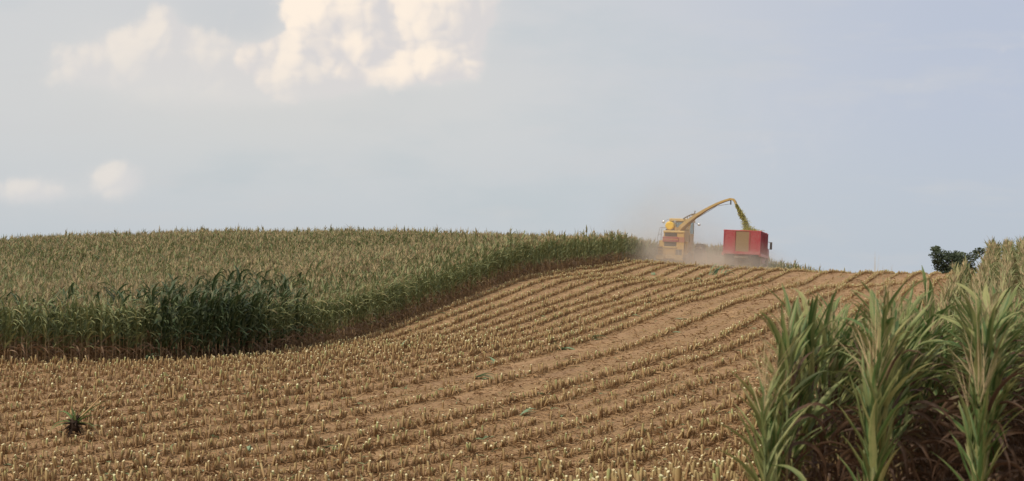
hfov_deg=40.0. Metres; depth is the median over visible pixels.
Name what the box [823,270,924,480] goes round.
corn plant
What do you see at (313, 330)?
corn plant
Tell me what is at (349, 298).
corn plant
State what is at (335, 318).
corn plant
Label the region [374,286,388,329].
corn plant
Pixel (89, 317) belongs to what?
corn plant
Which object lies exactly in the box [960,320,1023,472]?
corn plant
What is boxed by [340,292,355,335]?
corn plant
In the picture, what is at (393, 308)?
corn plant
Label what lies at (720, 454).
corn stub
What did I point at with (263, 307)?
corn plant
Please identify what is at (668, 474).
corn stub
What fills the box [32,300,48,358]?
corn plant
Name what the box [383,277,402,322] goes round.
corn plant
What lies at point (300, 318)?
corn plant
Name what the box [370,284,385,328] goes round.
corn plant
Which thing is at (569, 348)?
loose leaf
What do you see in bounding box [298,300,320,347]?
corn plant
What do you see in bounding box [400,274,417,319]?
corn plant
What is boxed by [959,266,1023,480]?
corn plant
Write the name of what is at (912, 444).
corn plant
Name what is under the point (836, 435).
corn plant
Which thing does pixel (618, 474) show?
corn stub
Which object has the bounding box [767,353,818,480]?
corn plant
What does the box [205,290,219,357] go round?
corn plant
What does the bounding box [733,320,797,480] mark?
corn plant
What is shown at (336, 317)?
corn plant
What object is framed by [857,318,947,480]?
corn plant
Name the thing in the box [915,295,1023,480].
corn plant
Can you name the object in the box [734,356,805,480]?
corn plant
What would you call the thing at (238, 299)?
corn plant
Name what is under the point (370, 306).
corn plant
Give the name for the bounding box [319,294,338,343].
corn plant
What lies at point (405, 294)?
corn plant
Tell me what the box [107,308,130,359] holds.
corn plant
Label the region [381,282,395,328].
corn plant
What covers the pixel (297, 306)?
corn plant
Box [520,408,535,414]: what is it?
loose leaf
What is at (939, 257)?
tree
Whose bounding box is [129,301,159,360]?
corn plant
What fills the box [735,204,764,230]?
chopped corn stream
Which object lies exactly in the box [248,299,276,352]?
corn plant
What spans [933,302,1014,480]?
corn plant
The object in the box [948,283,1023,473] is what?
corn plant
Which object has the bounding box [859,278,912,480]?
corn plant
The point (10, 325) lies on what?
corn plant
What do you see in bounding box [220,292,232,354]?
corn plant
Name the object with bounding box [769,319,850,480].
corn plant
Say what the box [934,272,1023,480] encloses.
corn plant
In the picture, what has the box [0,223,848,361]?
corn field
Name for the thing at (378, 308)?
corn plant
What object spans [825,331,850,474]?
corn plant
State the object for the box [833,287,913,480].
corn plant
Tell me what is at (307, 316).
corn plant
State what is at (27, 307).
corn plant
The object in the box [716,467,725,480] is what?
corn stub
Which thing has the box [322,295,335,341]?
corn plant
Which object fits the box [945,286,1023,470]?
corn plant
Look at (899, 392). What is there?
corn plant
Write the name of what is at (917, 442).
corn plant
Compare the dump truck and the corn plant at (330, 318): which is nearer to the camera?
the corn plant at (330, 318)
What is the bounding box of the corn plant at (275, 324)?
[267,301,293,350]
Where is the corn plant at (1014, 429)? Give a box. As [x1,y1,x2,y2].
[931,311,1023,480]
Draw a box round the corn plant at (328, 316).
[323,291,342,343]
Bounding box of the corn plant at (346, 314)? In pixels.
[341,295,358,338]
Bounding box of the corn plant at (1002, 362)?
[943,334,1020,480]
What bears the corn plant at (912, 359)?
on the ground
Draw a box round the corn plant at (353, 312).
[345,289,364,338]
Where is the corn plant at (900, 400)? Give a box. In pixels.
[841,279,940,480]
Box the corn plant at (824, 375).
[815,287,840,480]
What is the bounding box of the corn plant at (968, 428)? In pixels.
[932,323,1009,480]
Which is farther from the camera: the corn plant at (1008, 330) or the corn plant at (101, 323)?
the corn plant at (101, 323)
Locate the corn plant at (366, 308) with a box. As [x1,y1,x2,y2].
[359,290,375,332]
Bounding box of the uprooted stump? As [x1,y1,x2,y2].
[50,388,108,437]
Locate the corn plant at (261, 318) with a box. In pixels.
[254,293,274,352]
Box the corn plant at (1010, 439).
[959,351,1014,467]
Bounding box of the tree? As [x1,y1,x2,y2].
[928,245,984,273]
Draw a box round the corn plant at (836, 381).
[772,299,861,480]
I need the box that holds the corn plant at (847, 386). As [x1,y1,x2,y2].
[814,316,865,475]
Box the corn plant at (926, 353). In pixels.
[880,278,949,476]
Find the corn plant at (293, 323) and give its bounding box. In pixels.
[288,301,304,348]
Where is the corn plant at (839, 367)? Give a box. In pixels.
[826,312,856,479]
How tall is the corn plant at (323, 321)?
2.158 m
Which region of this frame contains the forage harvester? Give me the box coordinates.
[655,198,736,265]
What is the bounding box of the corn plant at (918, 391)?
[899,300,947,472]
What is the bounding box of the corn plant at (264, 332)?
[257,305,277,352]
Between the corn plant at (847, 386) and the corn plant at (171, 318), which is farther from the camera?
the corn plant at (171, 318)
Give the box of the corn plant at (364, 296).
[363,287,372,333]
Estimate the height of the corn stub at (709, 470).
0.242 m
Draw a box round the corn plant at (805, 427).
[792,317,825,480]
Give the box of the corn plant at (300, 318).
[293,297,312,346]
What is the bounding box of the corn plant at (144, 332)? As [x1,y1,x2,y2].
[135,301,162,361]
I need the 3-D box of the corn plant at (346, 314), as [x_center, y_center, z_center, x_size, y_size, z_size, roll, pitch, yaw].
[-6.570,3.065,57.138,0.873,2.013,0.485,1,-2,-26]
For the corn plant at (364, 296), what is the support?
on the ground
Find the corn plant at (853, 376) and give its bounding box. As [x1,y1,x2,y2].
[826,303,863,472]
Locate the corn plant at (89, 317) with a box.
[79,297,102,359]
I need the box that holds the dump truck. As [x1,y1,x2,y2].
[722,230,771,267]
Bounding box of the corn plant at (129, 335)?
[121,299,144,360]
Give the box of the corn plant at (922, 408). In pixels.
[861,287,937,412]
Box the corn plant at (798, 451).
[729,285,833,480]
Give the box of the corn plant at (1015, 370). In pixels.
[919,272,1023,480]
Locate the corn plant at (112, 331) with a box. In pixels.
[99,303,129,363]
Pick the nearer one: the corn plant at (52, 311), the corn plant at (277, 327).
the corn plant at (52, 311)
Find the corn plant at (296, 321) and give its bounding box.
[288,299,308,345]
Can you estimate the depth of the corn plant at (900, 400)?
11.03 m
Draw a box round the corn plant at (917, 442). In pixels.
[833,296,961,480]
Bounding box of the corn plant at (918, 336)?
[899,300,940,480]
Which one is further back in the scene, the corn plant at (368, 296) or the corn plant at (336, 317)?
the corn plant at (368, 296)
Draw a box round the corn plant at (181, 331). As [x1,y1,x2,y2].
[169,298,198,358]
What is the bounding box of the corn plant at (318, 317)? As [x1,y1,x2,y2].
[314,294,327,344]
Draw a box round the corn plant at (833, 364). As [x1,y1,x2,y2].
[805,290,861,480]
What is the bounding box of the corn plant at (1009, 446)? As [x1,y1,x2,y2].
[923,286,1023,480]
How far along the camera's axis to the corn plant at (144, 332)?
45.78 m
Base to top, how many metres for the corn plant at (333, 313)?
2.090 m
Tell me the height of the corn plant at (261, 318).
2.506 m
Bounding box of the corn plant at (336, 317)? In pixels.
[325,299,349,337]
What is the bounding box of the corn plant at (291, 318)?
[279,295,307,347]
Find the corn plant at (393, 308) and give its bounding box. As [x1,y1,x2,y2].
[389,276,402,323]
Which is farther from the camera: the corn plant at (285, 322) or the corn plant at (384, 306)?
the corn plant at (384, 306)
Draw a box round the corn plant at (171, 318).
[166,293,191,356]
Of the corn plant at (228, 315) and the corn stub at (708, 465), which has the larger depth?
the corn plant at (228, 315)
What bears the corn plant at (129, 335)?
on the ground
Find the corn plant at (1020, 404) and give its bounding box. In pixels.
[1010,353,1023,458]
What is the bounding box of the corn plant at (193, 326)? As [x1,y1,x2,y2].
[190,286,208,356]
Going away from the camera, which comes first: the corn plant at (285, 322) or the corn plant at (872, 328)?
the corn plant at (872, 328)
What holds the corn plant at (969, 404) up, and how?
on the ground
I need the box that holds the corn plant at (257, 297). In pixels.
[246,284,266,351]
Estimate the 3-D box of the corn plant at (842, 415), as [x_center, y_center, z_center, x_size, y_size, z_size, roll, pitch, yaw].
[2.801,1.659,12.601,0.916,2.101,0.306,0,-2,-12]
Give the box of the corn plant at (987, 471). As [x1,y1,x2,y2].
[962,301,1003,480]
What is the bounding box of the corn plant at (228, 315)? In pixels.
[222,290,244,355]
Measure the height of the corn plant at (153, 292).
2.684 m
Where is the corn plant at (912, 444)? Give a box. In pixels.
[903,333,928,480]
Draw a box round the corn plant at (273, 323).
[267,295,285,345]
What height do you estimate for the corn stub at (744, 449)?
0.345 m
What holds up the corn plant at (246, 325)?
on the ground
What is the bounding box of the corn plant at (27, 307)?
[10,298,47,362]
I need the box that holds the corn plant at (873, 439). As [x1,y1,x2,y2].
[836,261,908,480]
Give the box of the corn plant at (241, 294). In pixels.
[233,284,252,354]
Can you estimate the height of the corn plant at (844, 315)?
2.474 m
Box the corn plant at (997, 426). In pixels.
[962,306,1023,480]
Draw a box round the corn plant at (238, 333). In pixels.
[229,291,253,352]
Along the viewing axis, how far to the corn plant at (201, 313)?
47.58 m
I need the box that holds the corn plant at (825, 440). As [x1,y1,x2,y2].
[777,352,835,476]
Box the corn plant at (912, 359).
[858,311,962,461]
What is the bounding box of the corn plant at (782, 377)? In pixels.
[749,314,797,480]
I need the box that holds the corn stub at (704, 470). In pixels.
[702,467,709,480]
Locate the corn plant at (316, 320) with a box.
[311,297,327,342]
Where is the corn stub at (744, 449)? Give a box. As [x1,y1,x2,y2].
[736,445,745,460]
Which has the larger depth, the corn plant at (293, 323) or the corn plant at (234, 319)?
the corn plant at (293, 323)
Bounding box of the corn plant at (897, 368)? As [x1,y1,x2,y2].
[829,287,959,480]
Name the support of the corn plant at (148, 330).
on the ground
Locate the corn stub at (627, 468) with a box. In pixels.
[625,462,628,474]
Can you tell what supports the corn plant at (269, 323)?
on the ground
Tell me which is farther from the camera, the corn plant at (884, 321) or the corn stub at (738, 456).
the corn stub at (738, 456)
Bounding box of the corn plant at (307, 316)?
[306,299,316,346]
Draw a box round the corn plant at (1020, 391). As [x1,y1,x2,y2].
[1009,357,1023,418]
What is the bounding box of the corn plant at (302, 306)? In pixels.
[301,297,310,346]
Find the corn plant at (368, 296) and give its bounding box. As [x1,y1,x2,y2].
[365,284,377,333]
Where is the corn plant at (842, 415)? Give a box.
[801,320,862,479]
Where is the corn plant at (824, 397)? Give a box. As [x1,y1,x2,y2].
[746,285,847,480]
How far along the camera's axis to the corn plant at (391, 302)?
61.00 m
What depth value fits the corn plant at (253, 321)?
49.71 m
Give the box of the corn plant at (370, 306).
[366,285,379,332]
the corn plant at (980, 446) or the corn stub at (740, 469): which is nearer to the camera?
the corn plant at (980, 446)
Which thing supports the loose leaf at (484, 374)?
on the ground
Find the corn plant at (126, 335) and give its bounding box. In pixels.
[112,300,145,358]
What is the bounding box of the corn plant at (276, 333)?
[270,292,291,351]
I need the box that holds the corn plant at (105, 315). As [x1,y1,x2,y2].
[97,300,120,362]
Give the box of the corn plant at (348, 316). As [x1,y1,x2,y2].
[340,295,356,338]
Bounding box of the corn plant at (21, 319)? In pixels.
[16,294,35,362]
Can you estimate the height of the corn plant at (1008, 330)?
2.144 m
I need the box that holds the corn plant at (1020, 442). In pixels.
[932,286,1023,480]
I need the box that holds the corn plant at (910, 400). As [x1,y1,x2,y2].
[907,295,940,476]
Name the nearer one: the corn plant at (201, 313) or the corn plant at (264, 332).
the corn plant at (201, 313)
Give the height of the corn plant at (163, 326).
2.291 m
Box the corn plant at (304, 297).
[300,289,314,347]
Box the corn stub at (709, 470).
[708,468,713,479]
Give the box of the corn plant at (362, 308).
[357,287,373,335]
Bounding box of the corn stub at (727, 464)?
[723,459,729,472]
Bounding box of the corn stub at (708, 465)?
[706,461,711,474]
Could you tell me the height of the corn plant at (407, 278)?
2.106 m
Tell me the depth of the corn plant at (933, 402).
13.03 m
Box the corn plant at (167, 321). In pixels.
[165,295,180,357]
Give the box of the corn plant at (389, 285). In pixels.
[379,281,398,324]
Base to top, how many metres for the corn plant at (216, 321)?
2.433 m
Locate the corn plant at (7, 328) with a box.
[0,300,17,359]
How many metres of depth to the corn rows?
15.98 m
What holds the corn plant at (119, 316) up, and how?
on the ground
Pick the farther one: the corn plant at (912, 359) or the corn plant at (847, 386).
the corn plant at (847, 386)
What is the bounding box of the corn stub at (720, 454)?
[718,447,724,459]
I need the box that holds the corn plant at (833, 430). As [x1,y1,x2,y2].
[803,333,847,479]
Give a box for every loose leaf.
[472,373,495,378]
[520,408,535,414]
[547,347,574,349]
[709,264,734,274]
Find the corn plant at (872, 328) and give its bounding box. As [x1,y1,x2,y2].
[839,318,891,480]
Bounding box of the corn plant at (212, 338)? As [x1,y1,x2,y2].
[210,301,227,354]
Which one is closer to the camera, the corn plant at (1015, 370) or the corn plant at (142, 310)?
the corn plant at (1015, 370)
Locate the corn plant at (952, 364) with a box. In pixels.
[930,288,1023,469]
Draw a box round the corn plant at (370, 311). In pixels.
[357,289,377,331]
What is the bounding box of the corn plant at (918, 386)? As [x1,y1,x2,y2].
[905,322,942,479]
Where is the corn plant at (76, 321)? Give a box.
[74,303,85,360]
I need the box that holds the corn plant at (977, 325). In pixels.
[932,279,996,480]
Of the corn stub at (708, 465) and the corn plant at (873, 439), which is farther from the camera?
the corn stub at (708, 465)
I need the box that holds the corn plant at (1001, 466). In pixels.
[964,393,1020,480]
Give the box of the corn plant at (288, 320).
[277,300,297,348]
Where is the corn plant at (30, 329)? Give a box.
[21,301,49,361]
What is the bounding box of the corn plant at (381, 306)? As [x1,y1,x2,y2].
[380,284,389,328]
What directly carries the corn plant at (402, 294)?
on the ground
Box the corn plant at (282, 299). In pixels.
[276,289,301,348]
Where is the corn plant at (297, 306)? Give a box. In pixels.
[295,287,311,346]
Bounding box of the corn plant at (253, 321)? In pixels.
[251,296,265,352]
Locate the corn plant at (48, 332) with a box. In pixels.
[38,300,67,361]
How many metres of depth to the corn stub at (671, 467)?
20.28 m
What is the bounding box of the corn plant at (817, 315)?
[778,298,826,480]
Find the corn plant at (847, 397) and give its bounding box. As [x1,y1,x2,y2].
[839,345,865,466]
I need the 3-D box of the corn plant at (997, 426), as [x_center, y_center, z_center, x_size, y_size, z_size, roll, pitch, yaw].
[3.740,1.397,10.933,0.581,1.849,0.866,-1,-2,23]
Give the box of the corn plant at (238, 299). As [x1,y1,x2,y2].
[232,293,247,354]
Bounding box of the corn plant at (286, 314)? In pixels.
[284,289,302,346]
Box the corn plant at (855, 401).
[817,306,870,477]
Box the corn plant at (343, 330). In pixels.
[341,296,351,340]
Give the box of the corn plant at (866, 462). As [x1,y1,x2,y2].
[853,341,898,480]
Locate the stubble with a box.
[0,258,952,480]
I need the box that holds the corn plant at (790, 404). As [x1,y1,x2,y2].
[738,339,820,480]
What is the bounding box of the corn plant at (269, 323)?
[267,290,284,350]
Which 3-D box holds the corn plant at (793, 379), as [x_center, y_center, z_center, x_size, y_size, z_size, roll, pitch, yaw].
[2.080,1.400,10.852,0.419,2.269,0.922,-1,-2,23]
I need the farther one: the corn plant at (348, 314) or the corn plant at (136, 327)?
the corn plant at (348, 314)
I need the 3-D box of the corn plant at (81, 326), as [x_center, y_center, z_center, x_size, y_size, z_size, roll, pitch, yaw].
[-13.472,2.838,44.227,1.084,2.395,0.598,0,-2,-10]
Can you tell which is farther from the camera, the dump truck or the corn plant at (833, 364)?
the dump truck
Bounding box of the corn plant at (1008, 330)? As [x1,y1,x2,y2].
[932,265,1023,480]
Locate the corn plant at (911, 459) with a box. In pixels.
[815,324,947,480]
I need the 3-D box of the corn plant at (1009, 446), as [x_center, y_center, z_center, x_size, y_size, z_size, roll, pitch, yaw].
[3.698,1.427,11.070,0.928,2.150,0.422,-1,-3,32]
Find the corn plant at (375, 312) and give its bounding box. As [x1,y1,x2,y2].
[371,289,382,330]
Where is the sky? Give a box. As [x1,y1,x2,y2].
[0,0,1023,273]
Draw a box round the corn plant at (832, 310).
[797,283,855,480]
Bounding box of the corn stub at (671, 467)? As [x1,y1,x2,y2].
[667,463,673,473]
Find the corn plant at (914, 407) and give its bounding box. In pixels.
[823,274,955,480]
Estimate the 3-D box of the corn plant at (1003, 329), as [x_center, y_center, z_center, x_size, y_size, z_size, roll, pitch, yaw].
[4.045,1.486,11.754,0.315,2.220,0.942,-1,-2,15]
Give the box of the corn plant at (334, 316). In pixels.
[330,294,343,342]
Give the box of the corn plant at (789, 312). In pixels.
[773,279,816,480]
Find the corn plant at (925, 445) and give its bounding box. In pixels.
[835,300,942,480]
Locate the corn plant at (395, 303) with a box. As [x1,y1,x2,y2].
[382,279,405,324]
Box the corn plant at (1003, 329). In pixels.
[988,309,1012,478]
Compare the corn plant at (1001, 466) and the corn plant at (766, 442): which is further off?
the corn plant at (1001, 466)
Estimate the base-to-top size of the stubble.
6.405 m
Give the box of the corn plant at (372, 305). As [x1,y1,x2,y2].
[371,282,380,331]
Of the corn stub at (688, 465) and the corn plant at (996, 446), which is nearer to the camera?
the corn plant at (996, 446)
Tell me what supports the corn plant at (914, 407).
on the ground
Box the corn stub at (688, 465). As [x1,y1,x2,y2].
[683,462,690,474]
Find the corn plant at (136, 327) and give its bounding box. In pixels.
[133,307,149,360]
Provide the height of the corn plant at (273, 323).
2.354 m
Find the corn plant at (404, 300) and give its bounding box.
[394,276,411,322]
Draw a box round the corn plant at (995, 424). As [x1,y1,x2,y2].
[955,298,1005,456]
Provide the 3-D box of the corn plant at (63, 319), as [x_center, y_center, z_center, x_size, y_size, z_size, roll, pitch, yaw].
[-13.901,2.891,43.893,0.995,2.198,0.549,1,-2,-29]
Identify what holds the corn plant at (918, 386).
on the ground
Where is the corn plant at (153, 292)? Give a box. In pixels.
[150,282,170,358]
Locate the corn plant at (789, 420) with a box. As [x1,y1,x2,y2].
[754,338,805,480]
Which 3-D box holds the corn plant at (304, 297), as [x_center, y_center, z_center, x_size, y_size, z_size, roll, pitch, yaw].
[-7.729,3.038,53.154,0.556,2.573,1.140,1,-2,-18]
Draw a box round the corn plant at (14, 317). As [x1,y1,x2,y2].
[12,303,24,359]
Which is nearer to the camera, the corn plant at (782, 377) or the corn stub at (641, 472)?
the corn plant at (782, 377)
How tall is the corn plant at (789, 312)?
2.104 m
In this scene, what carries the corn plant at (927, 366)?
on the ground
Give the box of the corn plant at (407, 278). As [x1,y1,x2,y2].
[401,274,417,318]
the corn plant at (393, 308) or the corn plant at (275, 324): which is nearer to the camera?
the corn plant at (275, 324)
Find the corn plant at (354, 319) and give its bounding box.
[347,295,360,337]
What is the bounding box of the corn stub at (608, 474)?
[599,468,610,480]
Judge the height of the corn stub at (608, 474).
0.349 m
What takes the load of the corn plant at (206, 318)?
on the ground
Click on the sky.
(857, 135)
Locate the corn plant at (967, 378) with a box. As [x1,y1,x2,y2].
[944,345,1001,474]
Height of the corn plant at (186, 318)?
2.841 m
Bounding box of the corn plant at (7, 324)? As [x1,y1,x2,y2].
[0,297,21,359]
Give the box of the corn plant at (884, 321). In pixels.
[817,265,934,480]
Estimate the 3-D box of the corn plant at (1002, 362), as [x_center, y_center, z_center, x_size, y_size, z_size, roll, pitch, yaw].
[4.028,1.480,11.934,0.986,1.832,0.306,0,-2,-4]
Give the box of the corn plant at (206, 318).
[200,297,219,357]
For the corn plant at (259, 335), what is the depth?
50.03 m
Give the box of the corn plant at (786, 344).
[744,294,847,480]
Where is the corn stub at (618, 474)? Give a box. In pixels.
[617,468,621,480]
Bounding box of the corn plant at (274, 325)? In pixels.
[263,294,287,352]
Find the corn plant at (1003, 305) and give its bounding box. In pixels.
[930,273,1023,480]
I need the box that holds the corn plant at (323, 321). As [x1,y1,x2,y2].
[317,298,334,343]
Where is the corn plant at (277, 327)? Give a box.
[264,297,288,348]
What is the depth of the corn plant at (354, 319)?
57.39 m
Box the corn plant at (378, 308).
[374,285,388,326]
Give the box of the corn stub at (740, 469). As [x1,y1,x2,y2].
[738,465,742,475]
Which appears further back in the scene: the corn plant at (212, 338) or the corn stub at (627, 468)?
the corn plant at (212, 338)
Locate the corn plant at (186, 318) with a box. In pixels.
[176,286,203,358]
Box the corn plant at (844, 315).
[802,291,864,479]
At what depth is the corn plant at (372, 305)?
59.17 m
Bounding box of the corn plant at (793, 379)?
[750,283,816,469]
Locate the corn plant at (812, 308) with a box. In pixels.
[794,266,822,480]
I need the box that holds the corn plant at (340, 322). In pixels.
[337,292,351,338]
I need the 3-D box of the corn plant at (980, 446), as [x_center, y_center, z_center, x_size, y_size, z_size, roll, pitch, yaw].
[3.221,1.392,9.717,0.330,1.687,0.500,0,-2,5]
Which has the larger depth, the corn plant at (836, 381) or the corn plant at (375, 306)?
the corn plant at (375, 306)
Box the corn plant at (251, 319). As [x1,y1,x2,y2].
[247,292,264,352]
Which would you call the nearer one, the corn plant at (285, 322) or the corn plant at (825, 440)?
the corn plant at (825, 440)
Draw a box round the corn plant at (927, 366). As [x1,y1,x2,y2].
[909,336,940,472]
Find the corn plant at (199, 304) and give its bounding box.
[193,294,213,356]
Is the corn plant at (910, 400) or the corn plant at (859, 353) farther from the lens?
the corn plant at (910, 400)
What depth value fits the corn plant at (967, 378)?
11.12 m
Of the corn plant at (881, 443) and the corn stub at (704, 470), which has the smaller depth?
the corn plant at (881, 443)
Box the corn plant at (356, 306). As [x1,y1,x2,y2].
[353,288,363,337]
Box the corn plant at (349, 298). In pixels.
[347,288,357,338]
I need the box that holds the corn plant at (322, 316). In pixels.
[320,295,329,342]
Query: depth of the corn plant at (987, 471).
9.86 m
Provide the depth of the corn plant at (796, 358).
11.12 m
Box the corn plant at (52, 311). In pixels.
[46,302,79,361]
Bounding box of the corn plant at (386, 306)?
[379,284,396,327]
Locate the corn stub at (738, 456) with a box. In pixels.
[737,455,744,470]
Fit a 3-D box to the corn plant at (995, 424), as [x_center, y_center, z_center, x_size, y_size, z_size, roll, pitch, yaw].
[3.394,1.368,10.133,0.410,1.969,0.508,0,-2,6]
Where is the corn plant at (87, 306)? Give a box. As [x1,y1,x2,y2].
[85,301,97,359]
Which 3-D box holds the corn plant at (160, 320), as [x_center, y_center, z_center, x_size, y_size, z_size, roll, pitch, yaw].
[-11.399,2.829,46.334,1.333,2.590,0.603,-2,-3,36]
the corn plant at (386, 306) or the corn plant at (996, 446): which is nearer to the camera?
the corn plant at (996, 446)
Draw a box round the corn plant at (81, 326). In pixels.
[69,294,99,361]
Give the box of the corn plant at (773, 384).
[715,297,813,480]
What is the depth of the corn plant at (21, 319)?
43.34 m
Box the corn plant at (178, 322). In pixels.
[168,296,196,359]
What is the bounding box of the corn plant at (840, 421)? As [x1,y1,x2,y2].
[817,295,862,480]
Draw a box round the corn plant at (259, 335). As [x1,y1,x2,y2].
[255,291,271,350]
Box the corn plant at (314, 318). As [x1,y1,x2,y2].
[310,296,326,346]
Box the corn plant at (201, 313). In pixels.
[197,291,221,357]
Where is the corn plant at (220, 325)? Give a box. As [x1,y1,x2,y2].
[217,296,231,354]
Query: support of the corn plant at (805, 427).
on the ground
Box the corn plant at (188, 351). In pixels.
[177,296,207,356]
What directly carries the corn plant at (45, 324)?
on the ground
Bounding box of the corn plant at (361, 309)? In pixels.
[347,285,372,336]
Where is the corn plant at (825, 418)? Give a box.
[765,294,844,480]
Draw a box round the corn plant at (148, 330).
[132,290,172,362]
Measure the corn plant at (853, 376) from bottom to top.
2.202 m
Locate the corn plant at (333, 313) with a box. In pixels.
[320,292,344,339]
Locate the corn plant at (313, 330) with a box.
[307,290,327,343]
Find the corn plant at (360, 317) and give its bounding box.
[358,289,366,335]
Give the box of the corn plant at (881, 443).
[847,277,905,480]
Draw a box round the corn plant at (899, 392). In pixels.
[829,278,942,469]
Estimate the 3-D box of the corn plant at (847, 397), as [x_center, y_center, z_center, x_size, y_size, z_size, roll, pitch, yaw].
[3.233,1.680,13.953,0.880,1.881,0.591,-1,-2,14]
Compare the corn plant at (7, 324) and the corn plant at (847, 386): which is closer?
the corn plant at (847, 386)
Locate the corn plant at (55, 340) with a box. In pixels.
[46,303,72,362]
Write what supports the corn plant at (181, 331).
on the ground
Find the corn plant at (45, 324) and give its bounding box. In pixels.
[30,293,66,362]
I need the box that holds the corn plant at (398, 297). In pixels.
[392,277,406,322]
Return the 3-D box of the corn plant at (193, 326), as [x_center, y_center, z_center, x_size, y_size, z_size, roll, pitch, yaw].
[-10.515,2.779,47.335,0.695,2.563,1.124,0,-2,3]
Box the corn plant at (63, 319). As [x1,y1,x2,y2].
[50,300,80,359]
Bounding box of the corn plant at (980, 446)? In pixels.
[951,322,999,480]
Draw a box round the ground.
[0,262,1022,480]
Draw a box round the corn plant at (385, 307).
[370,283,392,326]
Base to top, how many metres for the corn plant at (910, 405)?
1.951 m
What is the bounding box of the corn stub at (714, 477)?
[712,473,726,480]
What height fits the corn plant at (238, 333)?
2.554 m
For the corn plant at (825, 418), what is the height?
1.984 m
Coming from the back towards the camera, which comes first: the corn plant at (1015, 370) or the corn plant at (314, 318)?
the corn plant at (314, 318)
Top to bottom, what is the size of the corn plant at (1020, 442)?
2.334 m
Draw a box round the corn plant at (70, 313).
[55,295,90,360]
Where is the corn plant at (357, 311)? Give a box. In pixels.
[355,290,362,336]
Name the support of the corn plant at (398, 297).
on the ground
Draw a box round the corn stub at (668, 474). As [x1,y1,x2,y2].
[666,470,669,480]
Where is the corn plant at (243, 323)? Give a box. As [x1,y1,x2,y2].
[241,293,258,353]
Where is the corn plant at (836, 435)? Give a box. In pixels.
[802,317,839,478]
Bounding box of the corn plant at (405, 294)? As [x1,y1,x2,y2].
[401,277,412,319]
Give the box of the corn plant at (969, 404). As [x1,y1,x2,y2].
[941,366,1021,478]
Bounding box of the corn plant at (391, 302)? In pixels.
[382,281,400,324]
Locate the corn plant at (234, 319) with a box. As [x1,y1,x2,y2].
[230,291,246,352]
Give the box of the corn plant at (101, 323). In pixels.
[97,303,111,358]
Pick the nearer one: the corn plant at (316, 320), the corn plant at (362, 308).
the corn plant at (316, 320)
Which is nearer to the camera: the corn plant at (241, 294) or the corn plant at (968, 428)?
the corn plant at (968, 428)
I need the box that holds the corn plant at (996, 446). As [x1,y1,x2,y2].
[946,317,1022,480]
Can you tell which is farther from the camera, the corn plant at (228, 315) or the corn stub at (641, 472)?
the corn plant at (228, 315)
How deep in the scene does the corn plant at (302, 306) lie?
53.28 m
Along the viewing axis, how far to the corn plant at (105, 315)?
44.87 m
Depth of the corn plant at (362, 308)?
58.23 m
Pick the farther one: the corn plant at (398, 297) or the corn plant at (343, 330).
the corn plant at (398, 297)
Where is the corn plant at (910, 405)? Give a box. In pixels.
[854,309,946,478]
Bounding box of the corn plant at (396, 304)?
[388,277,408,323]
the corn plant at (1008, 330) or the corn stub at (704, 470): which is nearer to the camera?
the corn plant at (1008, 330)
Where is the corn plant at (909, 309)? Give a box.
[838,275,962,480]
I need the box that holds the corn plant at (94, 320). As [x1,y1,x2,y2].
[87,298,114,361]
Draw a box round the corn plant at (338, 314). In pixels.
[329,287,354,342]
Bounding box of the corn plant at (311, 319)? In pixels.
[302,295,322,344]
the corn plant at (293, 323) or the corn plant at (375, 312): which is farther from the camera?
the corn plant at (375, 312)
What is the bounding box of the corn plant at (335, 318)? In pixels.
[334,293,342,340]
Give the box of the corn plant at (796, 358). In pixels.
[778,314,826,480]
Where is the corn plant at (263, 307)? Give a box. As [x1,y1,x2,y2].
[260,296,277,352]
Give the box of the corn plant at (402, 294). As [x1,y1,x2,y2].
[396,278,410,318]
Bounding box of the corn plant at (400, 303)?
[392,280,407,322]
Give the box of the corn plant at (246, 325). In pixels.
[234,301,257,355]
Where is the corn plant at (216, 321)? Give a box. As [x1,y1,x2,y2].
[214,292,233,357]
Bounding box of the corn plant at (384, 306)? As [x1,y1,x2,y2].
[380,286,388,327]
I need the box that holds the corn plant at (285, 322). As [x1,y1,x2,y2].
[275,298,304,346]
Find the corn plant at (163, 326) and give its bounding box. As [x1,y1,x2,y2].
[161,293,177,360]
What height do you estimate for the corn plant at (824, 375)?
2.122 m
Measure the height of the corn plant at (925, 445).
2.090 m
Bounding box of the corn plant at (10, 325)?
[7,305,20,362]
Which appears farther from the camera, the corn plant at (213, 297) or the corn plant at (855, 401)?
the corn plant at (213, 297)
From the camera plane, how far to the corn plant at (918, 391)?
13.35 m
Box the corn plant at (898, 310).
[855,280,906,478]
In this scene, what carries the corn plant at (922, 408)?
on the ground
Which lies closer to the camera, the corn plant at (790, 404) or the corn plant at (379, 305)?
the corn plant at (790, 404)
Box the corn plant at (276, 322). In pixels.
[264,298,286,351]
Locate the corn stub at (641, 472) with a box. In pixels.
[631,467,643,480]
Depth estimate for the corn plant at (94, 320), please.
44.67 m
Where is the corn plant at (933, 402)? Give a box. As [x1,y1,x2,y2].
[859,343,944,474]
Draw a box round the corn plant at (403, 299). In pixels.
[398,273,415,320]
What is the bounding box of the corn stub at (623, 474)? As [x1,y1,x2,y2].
[621,468,625,480]
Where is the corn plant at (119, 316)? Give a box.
[107,300,139,361]
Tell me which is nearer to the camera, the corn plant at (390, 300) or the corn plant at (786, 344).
the corn plant at (786, 344)
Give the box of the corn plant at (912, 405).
[897,341,927,477]
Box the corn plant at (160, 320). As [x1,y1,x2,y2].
[148,291,178,361]

